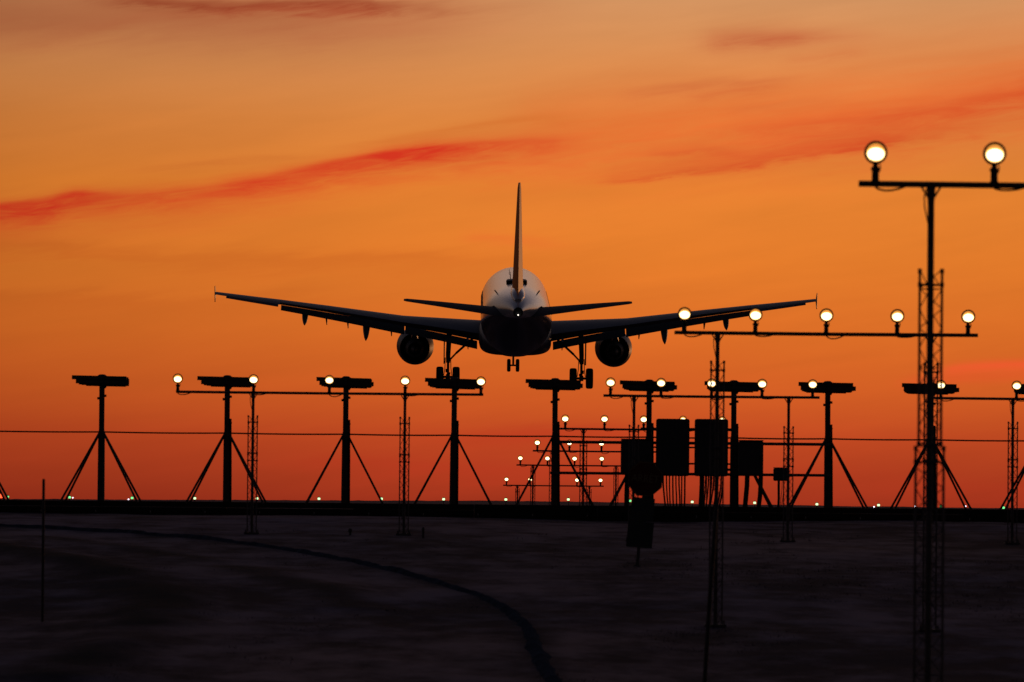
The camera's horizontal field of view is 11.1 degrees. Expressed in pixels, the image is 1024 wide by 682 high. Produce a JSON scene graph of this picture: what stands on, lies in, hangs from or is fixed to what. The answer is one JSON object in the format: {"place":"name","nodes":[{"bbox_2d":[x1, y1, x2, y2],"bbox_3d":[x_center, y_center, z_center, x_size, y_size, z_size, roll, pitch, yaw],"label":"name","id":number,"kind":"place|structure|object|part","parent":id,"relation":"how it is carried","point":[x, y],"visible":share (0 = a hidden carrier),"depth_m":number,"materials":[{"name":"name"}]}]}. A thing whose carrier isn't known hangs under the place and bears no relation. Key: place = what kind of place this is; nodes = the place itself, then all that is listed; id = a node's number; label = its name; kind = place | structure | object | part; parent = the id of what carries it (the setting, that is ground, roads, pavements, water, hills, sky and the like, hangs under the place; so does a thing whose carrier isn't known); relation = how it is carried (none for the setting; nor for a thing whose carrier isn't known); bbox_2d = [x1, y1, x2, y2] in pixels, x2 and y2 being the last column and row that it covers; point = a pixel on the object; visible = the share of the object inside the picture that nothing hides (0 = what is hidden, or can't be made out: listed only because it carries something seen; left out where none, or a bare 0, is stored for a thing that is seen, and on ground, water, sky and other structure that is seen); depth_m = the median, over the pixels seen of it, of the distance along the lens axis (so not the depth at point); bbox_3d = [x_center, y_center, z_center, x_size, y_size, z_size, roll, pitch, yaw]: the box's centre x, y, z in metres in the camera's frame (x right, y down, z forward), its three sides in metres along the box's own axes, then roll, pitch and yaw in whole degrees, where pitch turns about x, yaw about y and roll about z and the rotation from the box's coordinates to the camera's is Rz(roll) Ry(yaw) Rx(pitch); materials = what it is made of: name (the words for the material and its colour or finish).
{"place":"outdoors","nodes":[
{"label":"outdoors","id":0,"kind":"place"},
{"bbox_2d":[0,499,1023,681],"bbox_3d":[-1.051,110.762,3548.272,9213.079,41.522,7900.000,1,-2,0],"label":"ground","id":1,"kind":"structure","parent":0,"point":[595,616],"depth_m":80.64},
{"bbox_2d":[41,479,44,621],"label":"marker stake","id":2,"kind":"object","parent":1,"relation":"on","point":[43,549],"visible":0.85,"depth_m":73.98,"materials":[{"name":"paint"}]},
{"bbox_2d":[0,523,561,681],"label":"snow ridge","id":3,"kind":"structure","parent":1,"relation":"on","point":[540,657],"depth_m":86.18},
{"bbox_2d":[173,374,485,534],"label":"approach light bar","id":4,"kind":"object","parent":1,"relation":"on","point":[329,380],"visible":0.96,"depth_m":104.34,"materials":[{"name":"metal"}]},
{"bbox_2d":[0,500,1023,522],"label":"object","id":5,"kind":"structure","parent":1,"relation":"on","point":[620,513],"depth_m":126.81,"materials":[{"name":"black"}]},
{"bbox_2d":[0,483,9,501],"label":"antenna","id":6,"kind":"object","parent":5,"relation":"on","point":[4,492],"visible":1,"depth_m":127.48,"materials":[{"name":"paint"}]},
{"bbox_2d":[59,374,140,502],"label":"antenna","id":7,"kind":"object","parent":5,"relation":"on","point":[102,381],"visible":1,"depth_m":126.94,"materials":[{"name":"paint"}]},
{"bbox_2d":[185,375,266,503],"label":"antenna","id":8,"kind":"object","parent":5,"relation":"on","point":[228,382],"visible":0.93,"depth_m":126.94,"materials":[{"name":"paint"}]},
{"bbox_2d":[305,376,383,504],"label":"antenna","id":9,"kind":"object","parent":5,"relation":"on","point":[346,383],"visible":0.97,"depth_m":126.94,"materials":[{"name":"paint"}]},
{"bbox_2d":[413,377,492,505],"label":"antenna","id":10,"kind":"object","parent":5,"relation":"on","point":[455,384],"visible":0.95,"depth_m":126.94,"materials":[{"name":"paint"}]},
{"bbox_2d":[515,378,593,506],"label":"antenna","id":11,"kind":"object","parent":5,"relation":"on","point":[555,385],"visible":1,"depth_m":126.94,"materials":[{"name":"paint"}]},
{"bbox_2d":[609,379,676,507],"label":"antenna","id":12,"kind":"object","parent":5,"relation":"on","point":[650,386],"visible":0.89,"depth_m":126.97,"materials":[{"name":"paint"}]},
{"bbox_2d":[550,427,831,476],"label":"support frame","id":13,"kind":"object","parent":12,"relation":"attached to","point":[690,443],"visible":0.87,"depth_m":126.84,"materials":[{"name":"metal"}]},
{"bbox_2d":[621,439,651,506],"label":"cabinet","id":14,"kind":"object","parent":13,"relation":"attached to","point":[645,450],"visible":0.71,"depth_m":126.49,"materials":[{"name":"black metal"}]},
{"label":"door","id":15,"kind":"part","parent":14,"relation":"part of","materials":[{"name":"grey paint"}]},
{"bbox_2d":[656,419,689,506],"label":"cabinet","id":16,"kind":"object","parent":13,"relation":"attached to","point":[672,446],"visible":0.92,"depth_m":126.50,"materials":[{"name":"black metal"}]},
{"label":"door","id":17,"kind":"part","parent":16,"relation":"part of","materials":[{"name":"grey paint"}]},
{"bbox_2d":[694,419,727,506],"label":"cabinet","id":18,"kind":"object","parent":13,"relation":"attached to","point":[701,448],"visible":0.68,"depth_m":126.50,"materials":[{"name":"black metal"}]},
{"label":"door","id":19,"kind":"part","parent":18,"relation":"part of","materials":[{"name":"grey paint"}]},
{"bbox_2d":[738,440,763,507],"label":"cabinet","id":20,"kind":"object","parent":13,"relation":"attached to","point":[750,457],"visible":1,"depth_m":126.49,"materials":[{"name":"black metal"}]},
{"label":"door","id":21,"kind":"part","parent":20,"relation":"part of","materials":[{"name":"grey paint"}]},
{"bbox_2d":[1000,384,1023,510],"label":"antenna","id":22,"kind":"object","parent":5,"relation":"on","point":[1021,473],"visible":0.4,"depth_m":126.90,"materials":[{"name":"paint"}]},
{"bbox_2d":[57,499,1023,508],"bbox_3d":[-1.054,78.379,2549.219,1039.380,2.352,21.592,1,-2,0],"label":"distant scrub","id":23,"kind":"object","parent":1,"relation":"on","point":[541,501],"visible":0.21,"depth_m":2548.19,"materials":[{"name":"black plant"}]},
{"bbox_2d":[503,477,603,505],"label":"approach light bar","id":24,"kind":"object","parent":1,"relation":"on","point":[506,479],"visible":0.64,"depth_m":224.36,"materials":[{"name":"metal"}]},
{"bbox_2d":[516,455,620,505],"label":"approach light bar","id":25,"kind":"object","parent":1,"relation":"on","point":[574,459],"visible":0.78,"depth_m":194.35,"materials":[{"name":"metal"}]},
{"bbox_2d":[533,439,655,503],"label":"approach light bar","id":26,"kind":"object","parent":1,"relation":"on","point":[537,442],"visible":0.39,"depth_m":164.36,"materials":[{"name":"metal"}]},
{"bbox_2d":[560,415,725,506],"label":"approach light bar","id":27,"kind":"object","parent":1,"relation":"on","point":[565,418],"visible":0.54,"depth_m":134.34,"materials":[{"name":"metal"}]},
{"bbox_2d":[626,461,662,565],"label":"road sign","id":28,"kind":"object","parent":1,"relation":"on","point":[645,478],"visible":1,"depth_m":93.03,"materials":[{"name":"metal"}]},
{"bbox_2d":[702,509,717,681],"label":"marker stake","id":29,"kind":"object","parent":1,"relation":"on","point":[710,591],"visible":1,"depth_m":59.96,"materials":[{"name":"paint"}]},
{"bbox_2d":[603,377,819,541],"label":"approach light bar","id":30,"kind":"object","parent":1,"relation":"on","point":[761,383],"visible":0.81,"depth_m":104.34,"materials":[{"name":"metal"}]},
{"bbox_2d":[704,380,773,508],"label":"antenna","id":31,"kind":"object","parent":1,"relation":"on","point":[734,387],"visible":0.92,"depth_m":126.94,"materials":[{"name":"paint"}]},
{"bbox_2d":[773,467,786,507],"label":"cabinet","id":32,"kind":"object","parent":1,"relation":"on","point":[778,474],"visible":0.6,"depth_m":126.56,"materials":[{"name":"black metal"}]},
{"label":"door","id":33,"kind":"part","parent":32,"relation":"part of","materials":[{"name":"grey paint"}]},
{"bbox_2d":[674,307,977,631],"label":"approach light bar","id":34,"kind":"object","parent":1,"relation":"on","point":[826,316],"visible":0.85,"depth_m":74.33,"materials":[{"name":"metal"}]},
{"bbox_2d":[789,381,868,509],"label":"antenna","id":35,"kind":"object","parent":1,"relation":"on","point":[828,388],"visible":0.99,"depth_m":126.95,"materials":[{"name":"paint"}]},
{"bbox_2d":[0,431,1023,441],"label":"cable","id":36,"kind":"object","parent":35,"relation":"attached to","point":[487,435],"visible":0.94,"depth_m":127.12,"materials":[{"name":"black metal"}]},
{"bbox_2d":[890,383,972,510],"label":"antenna","id":37,"kind":"object","parent":1,"relation":"on","point":[910,388],"visible":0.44,"depth_m":126.92,"materials":[{"name":"paint"}]},
{"bbox_2d":[858,141,1023,681],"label":"approach light bar","id":38,"kind":"object","parent":1,"relation":"on","point":[876,152],"visible":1,"depth_m":44.30,"materials":[{"name":"paint"}]},
{"bbox_2d":[934,380,1023,543],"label":"approach light bar","id":39,"kind":"object","parent":1,"relation":"on","point":[1016,386],"visible":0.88,"depth_m":104.32,"materials":[{"name":"metal"}]},
{"bbox_2d":[0,0,1023,507],"label":"sky","id":40,"kind":"structure","parent":0,"point":[666,156],"materials":[{"name":"orange"}]},
{"bbox_2d":[215,182,817,388],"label":"airliner","id":41,"kind":"object","parent":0,"point":[515,310],"visible":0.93,"depth_m":299.07,"materials":[{"name":"paint"}]},
{"bbox_2d":[103,529,1023,681],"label":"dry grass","id":42,"kind":"structure","parent":0,"point":[725,630],"depth_m":86.88,"materials":[{"name":"black plant"}]}
]}

